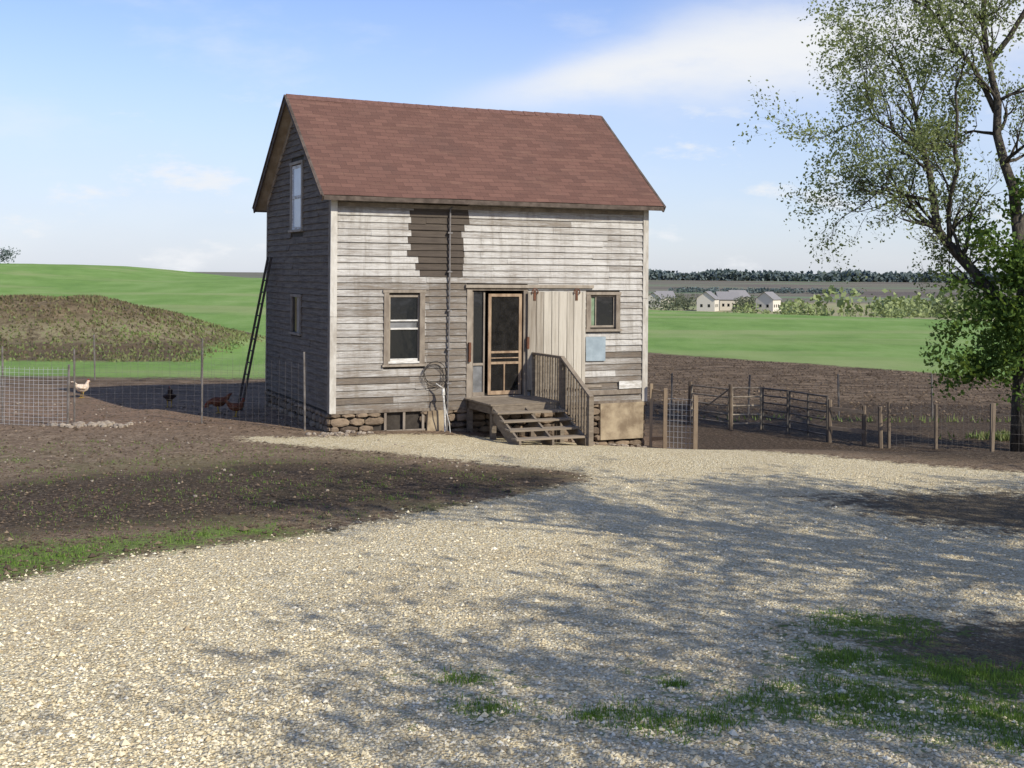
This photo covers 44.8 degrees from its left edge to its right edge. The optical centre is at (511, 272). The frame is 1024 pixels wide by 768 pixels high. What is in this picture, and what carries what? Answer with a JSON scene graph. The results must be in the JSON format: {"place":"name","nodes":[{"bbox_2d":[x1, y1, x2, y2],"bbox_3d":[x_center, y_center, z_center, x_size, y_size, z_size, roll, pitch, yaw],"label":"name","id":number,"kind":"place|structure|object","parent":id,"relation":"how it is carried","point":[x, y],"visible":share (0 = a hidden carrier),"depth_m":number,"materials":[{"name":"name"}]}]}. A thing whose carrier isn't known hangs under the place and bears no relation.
{"place":"outdoors","nodes":[
{"label":"outdoors","id":0,"kind":"place"},
{"bbox_2d":[0,440,521,558],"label":"sparse grass","id":1,"kind":"structure","parent":0,"point":[382,484],"depth_m":18.45,"materials":[{"name":"green plant"}]},
{"bbox_2d":[0,263,1023,767],"bbox_3d":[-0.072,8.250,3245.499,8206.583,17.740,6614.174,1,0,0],"label":"ground","id":2,"kind":"structure","parent":0,"point":[990,511],"depth_m":14.68,"materials":[{"name":"soil"}]},
{"bbox_2d":[0,246,20,262],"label":"bare shrub","id":3,"kind":"object","parent":2,"relation":"on","point":[6,254],"visible":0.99,"depth_m":147.89,"materials":[{"name":"plant"}]},
{"bbox_2d":[0,364,69,425],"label":"stock panel","id":4,"kind":"object","parent":2,"relation":"on","point":[67,391],"visible":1,"depth_m":25.22,"materials":[{"name":"metal"}]},
{"bbox_2d":[71,379,89,397],"bbox_3d":[-10.697,2.870,30.776,0.493,0.456,0.294,1,0,-25],"label":"chicken","id":5,"kind":"object","parent":2,"relation":"on","point":[82,388],"visible":0.91,"depth_m":30.72},
{"bbox_2d":[41,420,140,427],"bbox_3d":[-8.626,3.100,25.407,1.936,0.096,0.808,0,0,-10],"label":"rubble pile","id":6,"kind":"object","parent":2,"relation":"on","point":[106,423],"visible":1,"depth_m":25.29,"materials":[{"name":"grey stone"}]},
{"bbox_2d":[0,294,265,361],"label":"weeds","id":7,"kind":"object","parent":2,"relation":"on","point":[93,299],"visible":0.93,"depth_m":48.02,"materials":[{"name":"green plant"}]},
{"bbox_2d":[8,335,263,380],"bbox_3d":[-13.014,2.588,35.800,14.074,1.631,0.140,1,0,-3],"label":"wire fence","id":8,"kind":"object","parent":2,"relation":"on","point":[94,342],"visible":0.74,"depth_m":35.82,"materials":[{"name":"grey metal"}]},
{"bbox_2d":[0,346,305,430],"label":"wire fence","id":9,"kind":"object","parent":2,"relation":"on","point":[74,378],"visible":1,"depth_m":25.89,"materials":[{"name":"grey metal"}]},
{"bbox_2d":[163,387,175,406],"bbox_3d":[-7.966,2.887,28.867,0.309,0.479,0.518,1,0,7],"label":"chicken","id":10,"kind":"object","parent":2,"relation":"on","point":[169,396],"visible":0.98,"depth_m":28.75},
{"bbox_2d":[204,393,231,412],"bbox_3d":[-6.625,2.937,27.987,0.310,0.447,0.600,1,0,56],"label":"chicken","id":11,"kind":"object","parent":2,"relation":"on","point":[214,403],"visible":0.91,"depth_m":27.93},
{"bbox_2d":[224,398,245,416],"bbox_3d":[-6.104,2.958,27.290,0.444,0.411,0.265,1,0,3],"label":"chicken","id":12,"kind":"object","parent":2,"relation":"on","point":[236,407],"visible":0.94,"depth_m":27.23},
{"bbox_2d":[4,402,506,504],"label":"field stones","id":13,"kind":"object","parent":2,"relation":"on","point":[222,451],"visible":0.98,"depth_m":21.83,"materials":[{"name":"grey stone"}]},
{"bbox_2d":[238,257,272,410],"bbox_3d":[-5.961,1.391,28.738,0.722,3.538,0.452,1,0,-25],"label":"ladder","id":14,"kind":"object","parent":2,"relation":"on","point":[254,325],"visible":0.96,"depth_m":28.69,"materials":[{"name":"brown wood"}]},
{"bbox_2d":[0,401,599,580],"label":"soil clods","id":15,"kind":"object","parent":2,"relation":"on","point":[24,546],"visible":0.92,"depth_m":17.54,"materials":[{"name":"brown soil"}]},
{"bbox_2d":[436,383,450,432],"bbox_3d":[-1.407,2.848,25.280,0.295,1.197,0.173,0,0,44],"label":"water hydrant","id":16,"kind":"object","parent":2,"relation":"on","point":[444,406],"visible":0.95,"depth_m":25.30,"materials":[{"name":"white metal"}]},
{"bbox_2d":[252,94,665,445],"bbox_3d":[-0.916,0.268,27.444,7.850,8.248,8.421,1,0,-25],"label":"wooden farmhouse","id":17,"kind":"object","parent":2,"relation":"on","point":[487,269],"visible":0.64,"depth_m":26.29,"materials":[{"name":"white paint"}]},
{"bbox_2d":[292,164,614,363],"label":"windows","id":18,"kind":"structure","parent":17,"relation":"in","point":[403,309],"depth_m":25.37,"materials":[{"name":"white paint"}]},
{"bbox_2d":[468,292,522,397],"bbox_3d":[-0.362,1.504,26.097,1.270,2.215,0.240,1,0,-25],"label":"screen door","id":19,"kind":"structure","parent":17,"relation":"in","point":[478,298],"depth_m":26.00,"materials":[{"name":"brown wood"}]},
{"bbox_2d":[526,288,585,389],"bbox_3d":[0.955,1.420,26.549,1.399,2.184,0.064,1,0,-25],"label":"sliding plank door","id":20,"kind":"structure","parent":17,"relation":"in","point":[551,329],"depth_m":26.56,"materials":[{"name":"wood"}]},
{"bbox_2d":[306,430,646,447],"bbox_3d":[-0.520,3.483,25.716,7.611,0.690,0.578,1,0,-26],"label":"foundation rubble","id":21,"kind":"object","parent":2,"relation":"on","point":[325,434],"visible":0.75,"depth_m":24.54,"materials":[{"name":"grey stone"}]},
{"bbox_2d":[0,521,1023,755],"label":"grass tufts","id":22,"kind":"object","parent":2,"relation":"on","point":[843,696],"visible":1,"depth_m":9.41,"materials":[{"name":"green plant"}]},
{"bbox_2d":[647,293,664,307],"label":"walls","id":23,"kind":"structure","parent":2,"relation":"on","point":[654,295],"depth_m":636.42,"materials":[{"name":"white paint"}]},
{"bbox_2d":[649,383,697,448],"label":"wire gate","id":24,"kind":"structure","parent":2,"relation":"on","point":[695,418],"depth_m":27.16,"materials":[{"name":"brown wood"}]},
{"bbox_2d":[648,292,755,311],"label":"distant trees","id":25,"kind":"object","parent":2,"relation":"on","point":[678,302],"visible":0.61,"depth_m":597.29,"materials":[{"name":"green plant"}]},
{"bbox_2d":[697,292,718,310],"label":"walls","id":26,"kind":"structure","parent":2,"relation":"on","point":[705,299],"depth_m":580.52,"materials":[{"name":"white paint"}]},
{"bbox_2d":[696,291,719,298],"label":"roof","id":27,"kind":"structure","parent":26,"relation":"on","point":[713,295],"depth_m":583.71,"materials":[{"name":"grey metal"}]},
{"bbox_2d":[716,293,737,310],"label":"walls","id":28,"kind":"structure","parent":2,"relation":"on","point":[725,303],"depth_m":595.30,"materials":[{"name":"white paint"}]},
{"bbox_2d":[715,291,740,299],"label":"roof","id":29,"kind":"structure","parent":28,"relation":"on","point":[726,295],"depth_m":597.69,"materials":[{"name":"grey metal"}]},
{"bbox_2d":[668,286,862,293],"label":"distant woods","id":30,"kind":"object","parent":2,"relation":"on","point":[812,290],"visible":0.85,"depth_m":1180.91,"materials":[{"name":"green plant"}]},
{"bbox_2d":[756,292,780,311],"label":"walls","id":31,"kind":"structure","parent":2,"relation":"on","point":[764,299],"depth_m":585.80,"materials":[{"name":"white paint"}]},
{"bbox_2d":[755,292,781,299],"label":"roof","id":32,"kind":"structure","parent":31,"relation":"on","point":[773,295],"depth_m":588.12,"materials":[{"name":"grey metal"}]},
{"bbox_2d":[687,381,882,448],"bbox_3d":[6.427,3.544,30.369,0.379,1.452,5.943,1,0,-39],"label":"wooden rail fence","id":33,"kind":"object","parent":2,"relation":"on","point":[863,430],"visible":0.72,"depth_m":28.78,"materials":[{"name":"brown wood"}]},
{"bbox_2d":[691,384,728,428],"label":"corral gate","id":34,"kind":"structure","parent":33,"relation":"attached to","point":[710,403],"depth_m":32.05,"materials":[{"name":"grey metal"}]},
{"bbox_2d":[732,387,761,428],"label":"corral gate","id":35,"kind":"structure","parent":33,"relation":"attached to","point":[760,405],"depth_m":31.45,"materials":[{"name":"grey metal"}]},
{"bbox_2d":[762,387,788,433],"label":"corral gate","id":36,"kind":"structure","parent":33,"relation":"attached to","point":[763,410],"depth_m":30.93,"materials":[{"name":"grey metal"}]},
{"bbox_2d":[788,390,827,441],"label":"corral gate","id":37,"kind":"structure","parent":33,"relation":"attached to","point":[808,416],"depth_m":29.73,"materials":[{"name":"grey metal"}]},
{"bbox_2d":[648,268,999,282],"bbox_3d":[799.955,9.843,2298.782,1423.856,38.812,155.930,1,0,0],"label":"distant treeline","id":38,"kind":"object","parent":2,"relation":"on","point":[726,274],"visible":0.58,"depth_m":2244.80,"materials":[{"name":"green plant"}]},
{"bbox_2d":[646,354,1011,418],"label":"field clods","id":39,"kind":"object","parent":2,"relation":"on","point":[801,381],"visible":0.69,"depth_m":43.42,"materials":[{"name":"soil"}]},
{"bbox_2d":[670,373,1008,418],"bbox_3d":[10.675,3.522,33.809,12.664,1.584,0.264,1,0,3],"label":"wire fence","id":40,"kind":"object","parent":2,"relation":"on","point":[838,386],"visible":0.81,"depth_m":33.98,"materials":[{"name":"grey metal"}]},
{"bbox_2d":[703,413,1010,441],"bbox_3d":[13.493,3.923,31.697,16.738,0.250,4.634,1,0,0],"label":"wire fence","id":41,"kind":"object","parent":2,"relation":"on","point":[1004,436],"visible":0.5,"depth_m":33.15,"materials":[{"name":"grey metal"}]},
{"bbox_2d":[726,284,994,318],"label":"distant shrubs","id":42,"kind":"object","parent":2,"relation":"on","point":[894,307],"visible":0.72,"depth_m":308.24,"materials":[{"name":"green plant"}]},
{"bbox_2d":[733,0,1023,451],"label":"deciduous tree","id":43,"kind":"object","parent":2,"relation":"on","point":[1007,311],"visible":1,"depth_m":28.49,"materials":[{"name":"green plant"}]},
{"bbox_2d":[887,402,992,451],"bbox_3d":[9.605,3.547,27.639,2.383,1.486,0.580,0,0,41],"label":"wire fence","id":44,"kind":"object","parent":2,"relation":"on","point":[936,414],"visible":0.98,"depth_m":27.98,"materials":[{"name":"brown wood"}]},
{"bbox_2d":[991,403,1023,451],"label":"wire fence","id":45,"kind":"object","parent":2,"relation":"on","point":[993,427],"visible":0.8,"depth_m":26.66,"materials":[{"name":"brown wood"}]},
{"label":"walls","id":46,"kind":"object","parent":2,"relation":"on","visible":0},
{"bbox_2d":[728,290,750,296],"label":"roof","id":47,"kind":"structure","parent":46,"relation":"on","point":[743,293],"depth_m":639.08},
{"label":"walls","id":48,"kind":"object","parent":2,"relation":"on","visible":0},
{"bbox_2d":[655,291,675,297],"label":"roof","id":49,"kind":"structure","parent":48,"relation":"on","point":[666,293],"depth_m":658.30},
{"bbox_2d":[0,472,1023,767],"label":"gravel","id":50,"kind":"structure","parent":0,"point":[328,708],"depth_m":9.64,"materials":[{"name":"beige gravel"}]},
{"bbox_2d":[0,0,1023,273],"label":"sky","id":51,"kind":"structure","parent":0,"point":[134,133],"materials":[{"name":"blue"}]}
]}

